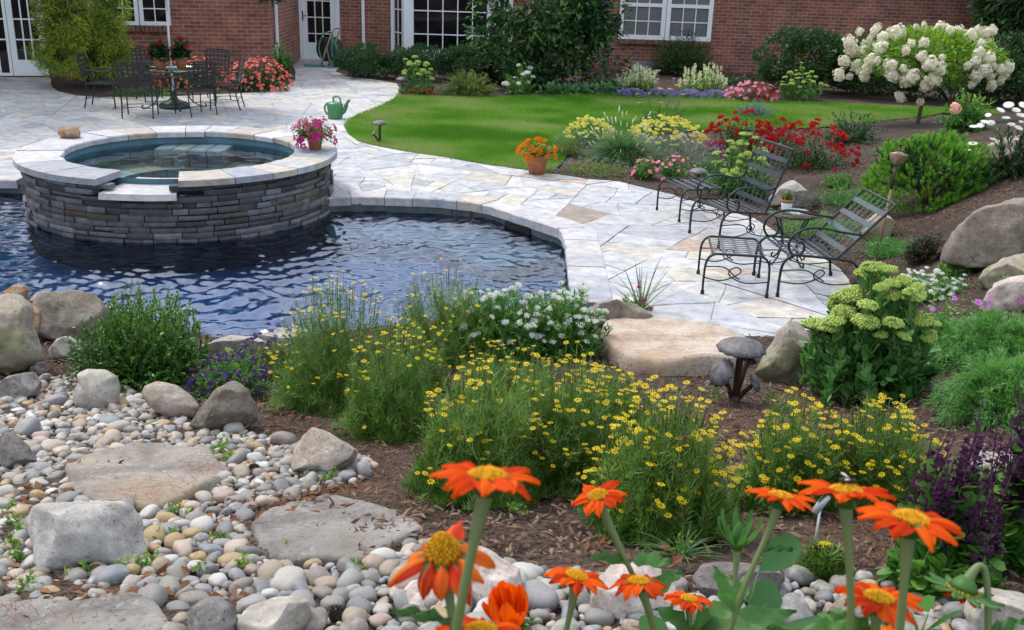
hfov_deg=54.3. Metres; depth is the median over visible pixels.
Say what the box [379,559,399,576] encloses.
river pebble
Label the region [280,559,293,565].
river pebble
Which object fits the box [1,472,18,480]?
river pebble
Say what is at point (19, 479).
river pebble
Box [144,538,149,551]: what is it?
river pebble
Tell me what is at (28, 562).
river pebble
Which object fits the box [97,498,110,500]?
river pebble
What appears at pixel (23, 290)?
boulder
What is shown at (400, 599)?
river pebble
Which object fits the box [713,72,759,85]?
border perennial
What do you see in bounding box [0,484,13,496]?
river pebble
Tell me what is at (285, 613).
boulder
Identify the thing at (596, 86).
hosta
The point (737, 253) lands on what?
ottoman
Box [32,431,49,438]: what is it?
river pebble
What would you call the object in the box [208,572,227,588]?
river pebble
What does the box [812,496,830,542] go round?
plant tag
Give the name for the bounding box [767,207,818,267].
side table
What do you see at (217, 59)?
dining chair
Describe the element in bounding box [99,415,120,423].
river pebble
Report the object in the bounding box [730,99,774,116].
dwarf spruce
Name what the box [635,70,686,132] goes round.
coneflower
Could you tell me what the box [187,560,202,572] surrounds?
river pebble
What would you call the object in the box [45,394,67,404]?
river pebble
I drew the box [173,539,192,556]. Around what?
river pebble
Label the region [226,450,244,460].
river pebble
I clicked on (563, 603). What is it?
river pebble
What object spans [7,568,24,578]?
river pebble
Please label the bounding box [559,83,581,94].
hosta
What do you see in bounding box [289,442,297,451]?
river pebble
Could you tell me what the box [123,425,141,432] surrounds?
river pebble
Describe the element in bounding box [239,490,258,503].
river pebble
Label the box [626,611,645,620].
river pebble
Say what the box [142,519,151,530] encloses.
river pebble
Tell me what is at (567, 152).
creeping thyme
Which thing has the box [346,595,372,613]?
river pebble
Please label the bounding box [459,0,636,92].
tall shrub
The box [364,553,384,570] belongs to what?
river pebble
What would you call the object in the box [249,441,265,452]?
river pebble
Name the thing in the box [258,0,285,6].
hanging vine
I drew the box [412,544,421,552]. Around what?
river pebble
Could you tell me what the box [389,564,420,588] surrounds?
river pebble
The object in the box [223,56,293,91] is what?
impatiens
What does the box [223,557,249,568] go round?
river pebble
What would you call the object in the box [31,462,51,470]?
river pebble
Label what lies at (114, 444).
river pebble
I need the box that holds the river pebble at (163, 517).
[155,512,177,522]
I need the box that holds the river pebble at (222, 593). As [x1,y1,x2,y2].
[211,590,227,596]
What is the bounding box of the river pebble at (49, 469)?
[41,466,60,474]
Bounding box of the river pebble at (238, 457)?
[226,452,243,464]
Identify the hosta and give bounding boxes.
[533,81,554,94]
[543,81,567,94]
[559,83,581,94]
[571,82,593,93]
[584,82,603,93]
[594,80,617,92]
[610,81,627,93]
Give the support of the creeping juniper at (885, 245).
on the ground at (894, 128)
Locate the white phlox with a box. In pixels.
[502,61,539,94]
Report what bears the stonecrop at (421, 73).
on the ground at (894, 128)
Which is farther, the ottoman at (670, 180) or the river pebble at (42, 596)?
the ottoman at (670, 180)
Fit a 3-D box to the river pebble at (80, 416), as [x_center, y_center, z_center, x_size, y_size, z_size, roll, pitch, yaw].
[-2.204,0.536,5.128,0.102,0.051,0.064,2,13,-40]
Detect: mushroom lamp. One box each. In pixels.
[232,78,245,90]
[371,120,387,142]
[396,77,408,93]
[688,168,709,186]
[709,336,766,402]
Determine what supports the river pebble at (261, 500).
on the ground at (894, 128)
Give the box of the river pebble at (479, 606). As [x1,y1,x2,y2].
[473,597,487,612]
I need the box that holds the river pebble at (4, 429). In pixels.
[0,427,10,433]
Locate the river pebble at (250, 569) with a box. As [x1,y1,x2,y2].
[243,563,258,576]
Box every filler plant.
[687,156,721,176]
[819,172,857,189]
[868,142,889,153]
[929,261,973,281]
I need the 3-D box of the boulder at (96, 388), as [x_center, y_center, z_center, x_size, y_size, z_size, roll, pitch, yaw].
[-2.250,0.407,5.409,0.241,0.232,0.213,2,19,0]
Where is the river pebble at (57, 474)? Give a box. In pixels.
[46,470,63,477]
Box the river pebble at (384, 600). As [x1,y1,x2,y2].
[375,598,388,604]
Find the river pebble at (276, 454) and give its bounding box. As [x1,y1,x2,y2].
[270,451,285,458]
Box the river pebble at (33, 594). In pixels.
[29,590,43,597]
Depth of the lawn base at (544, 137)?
15.64 m
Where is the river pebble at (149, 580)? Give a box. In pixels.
[136,576,158,588]
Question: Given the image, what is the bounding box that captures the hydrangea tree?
[832,20,1014,123]
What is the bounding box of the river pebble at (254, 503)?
[241,501,257,511]
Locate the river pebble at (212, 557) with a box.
[204,551,222,563]
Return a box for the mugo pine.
[858,127,1000,215]
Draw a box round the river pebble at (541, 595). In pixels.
[522,579,558,613]
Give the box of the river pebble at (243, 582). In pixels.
[228,577,253,592]
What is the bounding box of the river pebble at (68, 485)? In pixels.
[58,482,74,488]
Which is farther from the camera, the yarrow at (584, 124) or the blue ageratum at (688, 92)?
the blue ageratum at (688, 92)
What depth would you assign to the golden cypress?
19.95 m
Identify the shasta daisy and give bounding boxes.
[965,101,1023,181]
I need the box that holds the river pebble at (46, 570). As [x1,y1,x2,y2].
[31,565,50,574]
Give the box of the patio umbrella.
[158,0,188,109]
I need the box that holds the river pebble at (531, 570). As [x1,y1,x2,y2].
[512,562,544,579]
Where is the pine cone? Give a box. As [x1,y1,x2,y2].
[328,604,344,620]
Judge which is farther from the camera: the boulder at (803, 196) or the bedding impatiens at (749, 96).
the bedding impatiens at (749, 96)
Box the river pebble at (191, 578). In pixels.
[181,575,200,581]
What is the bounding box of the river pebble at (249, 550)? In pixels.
[235,546,261,556]
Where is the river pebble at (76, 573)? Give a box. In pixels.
[63,567,87,580]
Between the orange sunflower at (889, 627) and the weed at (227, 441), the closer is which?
the orange sunflower at (889, 627)
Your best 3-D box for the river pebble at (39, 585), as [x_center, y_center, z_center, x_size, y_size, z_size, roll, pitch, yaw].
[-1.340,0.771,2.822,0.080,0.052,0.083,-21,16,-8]
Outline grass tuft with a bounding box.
[629,522,729,564]
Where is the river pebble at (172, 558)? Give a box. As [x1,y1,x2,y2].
[165,554,178,565]
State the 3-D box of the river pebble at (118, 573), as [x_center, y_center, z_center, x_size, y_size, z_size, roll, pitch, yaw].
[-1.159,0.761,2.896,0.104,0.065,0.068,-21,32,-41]
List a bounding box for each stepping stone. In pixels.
[0,592,167,629]
[65,441,223,512]
[251,495,423,568]
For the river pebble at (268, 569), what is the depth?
2.92 m
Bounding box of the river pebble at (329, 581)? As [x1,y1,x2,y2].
[314,575,337,588]
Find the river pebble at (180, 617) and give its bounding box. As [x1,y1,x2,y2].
[172,612,187,621]
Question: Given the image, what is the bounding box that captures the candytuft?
[895,266,974,302]
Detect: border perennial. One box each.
[578,71,623,84]
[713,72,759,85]
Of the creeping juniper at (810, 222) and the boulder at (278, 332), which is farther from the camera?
the creeping juniper at (810, 222)
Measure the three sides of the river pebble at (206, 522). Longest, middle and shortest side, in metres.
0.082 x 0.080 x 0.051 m
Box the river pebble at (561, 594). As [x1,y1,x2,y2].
[555,589,566,600]
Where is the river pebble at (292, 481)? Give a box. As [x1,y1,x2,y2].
[286,477,301,486]
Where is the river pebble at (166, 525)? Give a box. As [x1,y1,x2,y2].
[161,521,179,534]
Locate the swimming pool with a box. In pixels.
[0,174,612,337]
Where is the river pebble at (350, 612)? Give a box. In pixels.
[342,606,367,622]
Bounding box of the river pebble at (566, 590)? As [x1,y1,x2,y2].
[563,588,568,598]
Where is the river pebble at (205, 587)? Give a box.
[194,583,212,594]
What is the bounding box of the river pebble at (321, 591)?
[312,584,333,599]
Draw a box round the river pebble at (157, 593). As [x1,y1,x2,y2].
[138,583,167,607]
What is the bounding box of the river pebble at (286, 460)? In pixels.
[279,455,292,466]
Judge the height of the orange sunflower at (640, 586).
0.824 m
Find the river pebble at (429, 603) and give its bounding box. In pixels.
[424,597,438,608]
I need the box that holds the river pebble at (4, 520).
[0,518,15,524]
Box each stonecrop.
[398,55,435,95]
[699,131,774,200]
[776,62,828,101]
[797,259,946,411]
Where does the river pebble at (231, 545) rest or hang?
on the ground at (894, 128)
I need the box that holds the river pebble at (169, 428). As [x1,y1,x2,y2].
[164,425,176,432]
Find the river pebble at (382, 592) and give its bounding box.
[377,587,389,597]
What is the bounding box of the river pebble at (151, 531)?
[144,525,165,543]
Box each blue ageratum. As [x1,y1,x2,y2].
[614,87,646,96]
[646,88,676,97]
[675,88,704,98]
[699,89,730,98]
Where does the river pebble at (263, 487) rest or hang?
on the ground at (894, 128)
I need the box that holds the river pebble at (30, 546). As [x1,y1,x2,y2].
[27,542,32,550]
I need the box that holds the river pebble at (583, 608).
[578,604,591,614]
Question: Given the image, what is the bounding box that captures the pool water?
[0,196,566,329]
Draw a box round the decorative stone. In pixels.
[58,126,80,137]
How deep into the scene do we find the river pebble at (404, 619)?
2.56 m
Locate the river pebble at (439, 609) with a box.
[430,605,446,613]
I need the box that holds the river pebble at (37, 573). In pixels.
[11,571,45,584]
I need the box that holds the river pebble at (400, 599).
[393,589,408,609]
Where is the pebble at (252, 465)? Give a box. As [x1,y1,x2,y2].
[249,463,259,470]
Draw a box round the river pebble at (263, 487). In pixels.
[255,484,272,491]
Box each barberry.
[901,231,945,263]
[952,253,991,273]
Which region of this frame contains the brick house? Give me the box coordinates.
[0,0,979,78]
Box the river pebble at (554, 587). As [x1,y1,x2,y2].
[540,578,558,590]
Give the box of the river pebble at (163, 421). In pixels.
[156,419,170,426]
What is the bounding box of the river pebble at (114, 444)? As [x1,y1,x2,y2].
[108,442,123,448]
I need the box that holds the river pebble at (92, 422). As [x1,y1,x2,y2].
[87,420,97,425]
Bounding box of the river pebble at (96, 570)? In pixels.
[89,565,106,577]
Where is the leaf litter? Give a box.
[0,374,897,629]
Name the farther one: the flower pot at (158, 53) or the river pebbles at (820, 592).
the flower pot at (158, 53)
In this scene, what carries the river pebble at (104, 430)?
on the ground at (894, 128)
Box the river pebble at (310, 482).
[299,479,315,492]
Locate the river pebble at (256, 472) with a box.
[252,468,268,477]
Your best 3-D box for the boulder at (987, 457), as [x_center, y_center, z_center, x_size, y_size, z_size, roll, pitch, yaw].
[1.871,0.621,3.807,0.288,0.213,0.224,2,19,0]
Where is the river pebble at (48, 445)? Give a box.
[40,439,66,451]
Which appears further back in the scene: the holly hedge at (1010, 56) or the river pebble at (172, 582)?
the holly hedge at (1010, 56)
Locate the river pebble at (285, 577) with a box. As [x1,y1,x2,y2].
[270,565,306,591]
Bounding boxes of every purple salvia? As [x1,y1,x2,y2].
[876,399,1013,600]
[981,377,1023,575]
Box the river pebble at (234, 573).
[228,567,245,581]
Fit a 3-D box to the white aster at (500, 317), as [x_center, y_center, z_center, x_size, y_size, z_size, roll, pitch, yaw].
[-0.109,0.038,6.722,0.766,0.590,0.701,2,19,0]
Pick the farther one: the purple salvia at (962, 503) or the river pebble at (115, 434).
the river pebble at (115, 434)
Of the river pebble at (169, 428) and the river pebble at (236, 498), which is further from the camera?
the river pebble at (169, 428)
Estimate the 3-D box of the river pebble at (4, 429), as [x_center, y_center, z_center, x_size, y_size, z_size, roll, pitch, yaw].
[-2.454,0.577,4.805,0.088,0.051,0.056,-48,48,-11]
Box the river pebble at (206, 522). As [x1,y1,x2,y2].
[189,515,214,533]
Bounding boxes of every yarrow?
[562,115,612,146]
[627,114,709,152]
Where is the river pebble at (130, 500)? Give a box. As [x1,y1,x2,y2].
[120,497,134,506]
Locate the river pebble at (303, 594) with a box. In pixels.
[289,590,316,607]
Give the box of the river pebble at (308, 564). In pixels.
[303,558,322,568]
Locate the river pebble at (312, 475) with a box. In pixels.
[301,471,317,482]
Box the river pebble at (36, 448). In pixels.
[30,444,43,454]
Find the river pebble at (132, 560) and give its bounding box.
[125,558,142,565]
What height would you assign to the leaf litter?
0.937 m
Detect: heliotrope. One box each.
[182,349,276,402]
[231,322,316,382]
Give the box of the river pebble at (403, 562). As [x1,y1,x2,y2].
[400,559,407,564]
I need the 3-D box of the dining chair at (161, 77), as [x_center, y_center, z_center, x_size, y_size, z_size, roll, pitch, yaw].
[-6.861,-4.579,19.011,0.543,0.958,0.659,-13,24,-36]
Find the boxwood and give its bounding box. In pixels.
[62,279,220,392]
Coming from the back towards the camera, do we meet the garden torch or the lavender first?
the lavender
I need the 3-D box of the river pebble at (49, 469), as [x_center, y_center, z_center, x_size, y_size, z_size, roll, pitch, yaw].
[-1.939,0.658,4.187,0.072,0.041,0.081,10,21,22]
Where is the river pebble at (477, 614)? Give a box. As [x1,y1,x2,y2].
[466,611,491,621]
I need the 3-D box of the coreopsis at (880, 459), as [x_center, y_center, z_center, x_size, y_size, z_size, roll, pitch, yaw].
[1.383,0.524,3.753,0.582,0.483,0.545,2,19,0]
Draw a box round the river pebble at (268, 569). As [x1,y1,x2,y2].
[257,559,284,579]
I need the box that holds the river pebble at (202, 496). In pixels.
[194,490,212,502]
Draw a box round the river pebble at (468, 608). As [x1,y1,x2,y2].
[455,599,472,614]
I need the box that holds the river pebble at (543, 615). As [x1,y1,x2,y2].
[529,608,549,622]
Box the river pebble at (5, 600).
[0,594,20,608]
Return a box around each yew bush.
[330,40,401,78]
[374,41,452,78]
[433,43,494,82]
[481,49,512,84]
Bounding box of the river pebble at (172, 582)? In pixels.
[158,576,181,595]
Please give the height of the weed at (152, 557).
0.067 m
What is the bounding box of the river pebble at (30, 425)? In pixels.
[13,416,40,437]
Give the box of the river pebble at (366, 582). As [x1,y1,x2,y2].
[361,579,375,588]
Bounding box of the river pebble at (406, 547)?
[400,543,415,552]
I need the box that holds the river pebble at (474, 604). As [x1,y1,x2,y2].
[471,596,476,611]
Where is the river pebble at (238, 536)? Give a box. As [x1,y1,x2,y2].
[231,534,246,539]
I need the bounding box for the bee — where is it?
[839,472,856,483]
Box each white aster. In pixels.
[442,281,550,363]
[511,279,613,364]
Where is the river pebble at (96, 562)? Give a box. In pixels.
[88,561,109,570]
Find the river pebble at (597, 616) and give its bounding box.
[584,608,614,625]
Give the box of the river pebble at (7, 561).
[0,558,15,568]
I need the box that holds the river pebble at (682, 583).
[674,577,688,591]
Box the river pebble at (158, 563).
[150,556,169,573]
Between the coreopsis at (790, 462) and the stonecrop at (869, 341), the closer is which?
the coreopsis at (790, 462)
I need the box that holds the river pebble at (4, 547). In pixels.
[0,542,14,551]
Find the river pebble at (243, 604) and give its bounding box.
[236,593,266,613]
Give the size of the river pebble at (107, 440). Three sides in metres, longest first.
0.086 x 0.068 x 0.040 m
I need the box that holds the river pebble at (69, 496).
[55,491,78,501]
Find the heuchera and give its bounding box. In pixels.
[407,86,436,95]
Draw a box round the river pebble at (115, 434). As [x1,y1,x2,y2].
[104,429,121,441]
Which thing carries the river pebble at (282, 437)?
on the ground at (894, 128)
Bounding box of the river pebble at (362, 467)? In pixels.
[356,461,372,479]
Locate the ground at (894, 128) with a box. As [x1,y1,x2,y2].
[0,18,1023,629]
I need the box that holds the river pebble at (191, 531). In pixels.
[182,527,203,538]
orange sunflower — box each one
[388,520,495,629]
[429,461,540,629]
[436,615,520,629]
[481,580,536,629]
[543,567,608,629]
[571,480,685,629]
[609,574,666,629]
[653,591,796,629]
[712,488,815,629]
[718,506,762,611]
[795,582,923,629]
[798,479,896,629]
[857,501,962,629]
[880,625,894,629]
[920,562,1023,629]
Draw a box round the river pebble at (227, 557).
[217,552,240,565]
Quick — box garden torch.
[875,144,907,257]
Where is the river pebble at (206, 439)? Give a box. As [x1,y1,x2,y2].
[199,436,215,443]
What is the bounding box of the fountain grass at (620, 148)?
[572,105,669,168]
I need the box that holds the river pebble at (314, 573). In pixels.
[306,566,330,584]
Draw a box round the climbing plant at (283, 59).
[270,41,294,81]
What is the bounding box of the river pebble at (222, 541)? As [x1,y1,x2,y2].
[212,538,230,547]
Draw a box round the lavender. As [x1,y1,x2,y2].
[644,129,725,166]
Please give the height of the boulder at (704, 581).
0.134 m
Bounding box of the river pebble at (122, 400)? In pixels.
[118,397,128,406]
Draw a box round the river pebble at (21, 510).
[13,505,33,515]
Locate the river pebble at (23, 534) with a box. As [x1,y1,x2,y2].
[13,529,28,541]
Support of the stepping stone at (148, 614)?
on the ground at (894, 128)
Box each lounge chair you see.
[688,138,793,248]
[752,188,896,296]
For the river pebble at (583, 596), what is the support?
on the ground at (894, 128)
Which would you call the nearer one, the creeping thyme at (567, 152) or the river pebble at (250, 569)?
the river pebble at (250, 569)
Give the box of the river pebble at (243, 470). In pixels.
[233,464,249,477]
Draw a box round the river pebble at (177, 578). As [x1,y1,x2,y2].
[160,575,180,582]
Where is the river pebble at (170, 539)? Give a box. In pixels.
[164,532,185,550]
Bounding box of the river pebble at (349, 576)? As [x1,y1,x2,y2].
[336,568,362,586]
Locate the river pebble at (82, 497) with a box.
[73,495,89,500]
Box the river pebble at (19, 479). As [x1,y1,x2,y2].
[12,473,31,483]
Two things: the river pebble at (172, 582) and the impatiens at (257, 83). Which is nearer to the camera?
the river pebble at (172, 582)
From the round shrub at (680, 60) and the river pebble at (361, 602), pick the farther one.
the round shrub at (680, 60)
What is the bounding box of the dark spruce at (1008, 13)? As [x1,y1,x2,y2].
[967,0,1023,73]
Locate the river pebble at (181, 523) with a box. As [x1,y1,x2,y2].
[174,519,190,530]
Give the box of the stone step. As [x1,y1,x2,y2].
[600,316,744,375]
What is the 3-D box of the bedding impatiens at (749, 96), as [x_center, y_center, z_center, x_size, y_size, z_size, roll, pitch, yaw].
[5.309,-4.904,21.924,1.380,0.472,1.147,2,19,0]
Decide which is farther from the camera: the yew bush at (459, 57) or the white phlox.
the yew bush at (459, 57)
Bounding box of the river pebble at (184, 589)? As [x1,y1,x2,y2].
[175,586,193,598]
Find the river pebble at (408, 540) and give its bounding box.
[401,538,419,546]
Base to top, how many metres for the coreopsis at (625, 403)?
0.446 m
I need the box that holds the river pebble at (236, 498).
[224,494,244,505]
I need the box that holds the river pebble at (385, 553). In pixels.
[370,547,397,560]
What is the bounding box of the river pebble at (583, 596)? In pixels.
[569,585,590,609]
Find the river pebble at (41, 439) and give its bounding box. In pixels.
[32,436,48,442]
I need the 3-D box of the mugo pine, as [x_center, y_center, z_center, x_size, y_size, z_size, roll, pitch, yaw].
[4.663,-1.641,11.145,1.525,0.999,1.332,-4,20,-17]
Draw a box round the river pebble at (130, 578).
[122,574,141,583]
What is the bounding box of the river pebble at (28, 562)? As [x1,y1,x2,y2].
[19,554,34,569]
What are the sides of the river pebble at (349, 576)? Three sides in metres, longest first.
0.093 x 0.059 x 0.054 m
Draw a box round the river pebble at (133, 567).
[126,563,141,574]
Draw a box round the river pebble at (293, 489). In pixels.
[283,486,300,502]
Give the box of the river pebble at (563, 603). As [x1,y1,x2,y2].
[560,600,575,609]
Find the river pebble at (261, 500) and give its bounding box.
[255,495,275,509]
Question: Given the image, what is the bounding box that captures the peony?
[931,87,996,132]
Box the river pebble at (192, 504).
[183,500,200,511]
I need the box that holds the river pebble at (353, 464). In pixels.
[348,461,357,470]
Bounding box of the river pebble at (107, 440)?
[95,436,113,444]
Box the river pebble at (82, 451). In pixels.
[70,449,89,454]
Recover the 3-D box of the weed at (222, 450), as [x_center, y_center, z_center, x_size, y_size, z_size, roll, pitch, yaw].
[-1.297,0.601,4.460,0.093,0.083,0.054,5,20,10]
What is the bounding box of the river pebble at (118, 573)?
[95,564,130,585]
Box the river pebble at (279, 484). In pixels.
[273,479,289,496]
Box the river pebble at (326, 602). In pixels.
[320,595,344,611]
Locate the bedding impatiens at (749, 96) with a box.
[722,80,783,101]
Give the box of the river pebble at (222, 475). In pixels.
[217,470,232,479]
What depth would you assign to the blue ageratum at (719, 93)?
21.99 m
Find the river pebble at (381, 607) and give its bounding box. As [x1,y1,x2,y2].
[372,603,391,614]
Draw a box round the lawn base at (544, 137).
[349,95,939,172]
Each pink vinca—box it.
[631,156,658,179]
[650,152,696,180]
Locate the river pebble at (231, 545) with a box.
[223,539,248,553]
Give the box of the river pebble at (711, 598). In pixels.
[708,595,717,601]
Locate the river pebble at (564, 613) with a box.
[561,606,577,620]
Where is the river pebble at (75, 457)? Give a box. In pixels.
[67,453,84,461]
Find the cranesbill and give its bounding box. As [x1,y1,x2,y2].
[912,290,1023,323]
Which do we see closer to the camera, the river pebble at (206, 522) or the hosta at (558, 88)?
the river pebble at (206, 522)
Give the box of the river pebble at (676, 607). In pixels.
[673,605,697,622]
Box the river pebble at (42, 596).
[37,594,53,598]
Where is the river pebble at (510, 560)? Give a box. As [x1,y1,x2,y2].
[503,557,516,563]
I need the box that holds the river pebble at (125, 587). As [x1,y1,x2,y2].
[117,583,137,593]
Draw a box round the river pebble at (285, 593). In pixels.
[276,590,293,596]
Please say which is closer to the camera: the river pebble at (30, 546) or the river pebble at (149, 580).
the river pebble at (149, 580)
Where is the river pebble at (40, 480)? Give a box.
[29,478,48,484]
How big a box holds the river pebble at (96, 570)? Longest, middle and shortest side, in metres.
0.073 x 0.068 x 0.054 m
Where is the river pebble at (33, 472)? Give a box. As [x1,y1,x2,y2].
[24,468,39,477]
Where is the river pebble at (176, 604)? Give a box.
[166,600,189,609]
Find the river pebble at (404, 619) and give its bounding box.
[398,604,420,624]
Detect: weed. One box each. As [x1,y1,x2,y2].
[1,508,24,525]
[2,532,21,548]
[3,499,17,509]
[6,542,26,562]
[12,568,45,593]
[13,515,26,530]
[63,559,94,573]
[116,558,125,564]
[123,554,151,566]
[142,548,164,565]
[152,525,179,537]
[165,499,190,515]
[191,556,208,572]
[208,531,230,542]
[210,433,231,448]
[211,441,228,455]
[219,450,235,461]
[234,552,251,569]
[317,465,336,483]
[342,557,366,569]
[507,502,528,519]
[671,531,693,552]
[707,387,728,405]
[760,384,779,404]
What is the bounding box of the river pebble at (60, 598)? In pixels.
[53,597,68,600]
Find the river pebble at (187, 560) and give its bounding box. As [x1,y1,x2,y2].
[173,556,190,563]
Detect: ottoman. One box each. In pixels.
[655,177,725,221]
[696,235,770,297]
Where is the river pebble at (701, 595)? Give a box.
[688,592,706,608]
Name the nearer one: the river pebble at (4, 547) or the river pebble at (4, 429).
the river pebble at (4, 547)
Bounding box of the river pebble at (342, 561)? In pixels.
[336,556,358,572]
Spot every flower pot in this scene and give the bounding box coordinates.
[146,39,174,68]
[168,36,192,68]
[290,116,337,149]
[515,137,557,174]
[779,190,794,209]
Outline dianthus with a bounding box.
[622,285,652,310]
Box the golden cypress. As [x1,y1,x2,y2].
[24,0,135,87]
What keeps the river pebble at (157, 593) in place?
on the ground at (894, 128)
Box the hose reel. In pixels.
[304,27,342,67]
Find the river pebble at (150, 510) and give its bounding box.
[139,504,158,519]
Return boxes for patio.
[0,61,851,336]
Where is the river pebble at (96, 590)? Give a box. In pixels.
[87,588,105,596]
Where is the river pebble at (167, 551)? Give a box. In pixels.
[154,547,172,554]
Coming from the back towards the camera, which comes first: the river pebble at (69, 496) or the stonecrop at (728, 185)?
the stonecrop at (728, 185)
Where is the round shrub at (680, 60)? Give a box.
[645,30,719,75]
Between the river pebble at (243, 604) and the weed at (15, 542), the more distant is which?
the weed at (15, 542)
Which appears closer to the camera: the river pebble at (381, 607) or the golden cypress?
the river pebble at (381, 607)
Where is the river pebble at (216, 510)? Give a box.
[204,506,221,515]
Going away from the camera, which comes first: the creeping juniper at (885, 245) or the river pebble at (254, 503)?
the river pebble at (254, 503)
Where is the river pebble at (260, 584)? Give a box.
[253,578,270,592]
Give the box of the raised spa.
[12,126,336,273]
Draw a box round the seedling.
[225,347,261,368]
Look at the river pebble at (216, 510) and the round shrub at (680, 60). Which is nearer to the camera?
the river pebble at (216, 510)
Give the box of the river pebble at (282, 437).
[270,431,296,444]
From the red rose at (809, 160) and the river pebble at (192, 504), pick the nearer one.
the river pebble at (192, 504)
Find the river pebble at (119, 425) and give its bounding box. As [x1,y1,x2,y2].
[106,419,130,431]
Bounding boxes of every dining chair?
[75,52,122,108]
[115,61,158,118]
[130,47,171,101]
[171,60,217,117]
[190,48,230,102]
[205,55,245,110]
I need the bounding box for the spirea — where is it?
[431,66,497,97]
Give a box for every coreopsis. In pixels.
[262,270,403,419]
[327,324,452,444]
[363,305,456,398]
[389,258,503,370]
[397,349,551,511]
[442,339,563,419]
[497,341,635,501]
[553,363,655,441]
[568,375,746,549]
[727,387,857,518]
[795,534,854,582]
[814,392,946,517]
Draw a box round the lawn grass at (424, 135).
[343,91,1003,172]
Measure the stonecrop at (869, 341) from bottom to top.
0.818 m
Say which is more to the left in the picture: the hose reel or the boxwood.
the boxwood
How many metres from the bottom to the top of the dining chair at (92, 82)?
0.958 m
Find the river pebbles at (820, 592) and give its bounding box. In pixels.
[0,372,977,629]
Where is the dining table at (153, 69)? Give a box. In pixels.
[136,66,206,111]
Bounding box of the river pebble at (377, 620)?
[368,612,391,628]
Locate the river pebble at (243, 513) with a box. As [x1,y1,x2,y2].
[235,507,254,520]
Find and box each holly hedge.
[750,25,848,91]
[813,33,935,97]
[892,34,1023,101]
[963,28,1023,104]
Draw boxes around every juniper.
[775,206,863,239]
[815,181,879,208]
[858,234,923,258]
[913,314,991,368]
[920,343,1023,431]
[930,302,1023,373]
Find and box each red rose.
[701,109,776,155]
[742,117,805,157]
[757,118,861,173]
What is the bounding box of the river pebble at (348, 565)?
[345,562,361,572]
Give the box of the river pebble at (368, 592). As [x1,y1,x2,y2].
[348,585,376,602]
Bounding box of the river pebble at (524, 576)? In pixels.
[519,568,528,582]
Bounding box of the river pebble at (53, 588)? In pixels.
[42,585,59,591]
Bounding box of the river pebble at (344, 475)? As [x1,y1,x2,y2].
[338,470,356,481]
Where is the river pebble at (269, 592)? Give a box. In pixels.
[261,588,278,597]
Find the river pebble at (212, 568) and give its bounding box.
[196,560,218,577]
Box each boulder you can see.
[0,293,43,375]
[0,372,41,397]
[0,432,36,469]
[3,285,29,298]
[25,500,146,572]
[29,291,47,302]
[29,361,50,374]
[31,303,43,338]
[33,290,106,340]
[48,336,78,360]
[73,369,120,407]
[142,381,198,417]
[187,596,237,629]
[190,381,259,430]
[196,335,266,358]
[236,596,310,629]
[256,328,311,350]
[291,427,357,472]
[405,579,456,610]
[471,546,521,603]
[589,299,652,324]
[590,562,675,619]
[692,562,784,603]
[755,321,809,382]
[769,180,821,207]
[829,595,869,618]
[861,213,893,240]
[940,197,1023,269]
[964,587,1023,629]
[965,451,1012,475]
[973,135,1023,174]
[977,253,1023,289]
[979,275,1023,311]
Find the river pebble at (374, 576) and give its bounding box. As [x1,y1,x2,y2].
[361,570,380,583]
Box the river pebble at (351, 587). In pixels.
[346,584,361,590]
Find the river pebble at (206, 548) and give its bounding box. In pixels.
[198,544,223,555]
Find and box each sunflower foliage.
[639,534,842,629]
[817,595,961,629]
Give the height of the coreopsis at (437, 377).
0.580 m
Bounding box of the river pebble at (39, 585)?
[23,576,52,590]
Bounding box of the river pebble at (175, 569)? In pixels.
[166,561,189,579]
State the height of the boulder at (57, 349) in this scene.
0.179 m
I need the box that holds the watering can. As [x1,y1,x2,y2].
[324,96,349,118]
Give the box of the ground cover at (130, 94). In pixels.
[109,86,169,97]
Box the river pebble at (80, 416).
[73,414,90,420]
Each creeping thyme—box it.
[548,156,631,178]
[549,129,589,157]
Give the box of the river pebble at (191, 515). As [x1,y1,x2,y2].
[185,510,203,520]
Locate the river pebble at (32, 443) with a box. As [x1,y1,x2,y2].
[27,440,40,447]
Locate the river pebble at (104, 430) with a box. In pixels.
[102,428,112,433]
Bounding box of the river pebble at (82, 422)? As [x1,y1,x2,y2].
[72,418,86,428]
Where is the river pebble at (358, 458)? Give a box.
[356,453,362,460]
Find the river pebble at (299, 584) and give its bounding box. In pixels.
[292,580,310,590]
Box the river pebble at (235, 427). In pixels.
[223,422,244,433]
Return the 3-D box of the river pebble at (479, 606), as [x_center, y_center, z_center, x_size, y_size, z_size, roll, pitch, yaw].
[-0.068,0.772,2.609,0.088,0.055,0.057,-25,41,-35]
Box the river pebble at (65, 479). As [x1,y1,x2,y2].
[59,476,67,482]
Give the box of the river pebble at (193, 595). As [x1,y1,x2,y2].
[178,590,209,601]
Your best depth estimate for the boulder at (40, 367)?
6.05 m
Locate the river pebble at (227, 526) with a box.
[216,521,233,535]
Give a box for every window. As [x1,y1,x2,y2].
[107,0,139,24]
[138,0,170,25]
[391,0,512,64]
[618,0,666,39]
[664,0,713,41]
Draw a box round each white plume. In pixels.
[616,62,658,90]
[677,62,727,90]
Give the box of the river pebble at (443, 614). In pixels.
[440,611,447,617]
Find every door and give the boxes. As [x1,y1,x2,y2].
[0,0,13,75]
[4,0,48,75]
[302,0,335,58]
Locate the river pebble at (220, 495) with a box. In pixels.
[212,489,235,504]
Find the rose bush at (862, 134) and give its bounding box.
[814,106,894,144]
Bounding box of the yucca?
[601,256,698,307]
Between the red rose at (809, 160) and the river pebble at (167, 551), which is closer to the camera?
the river pebble at (167, 551)
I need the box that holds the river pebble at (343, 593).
[331,588,349,602]

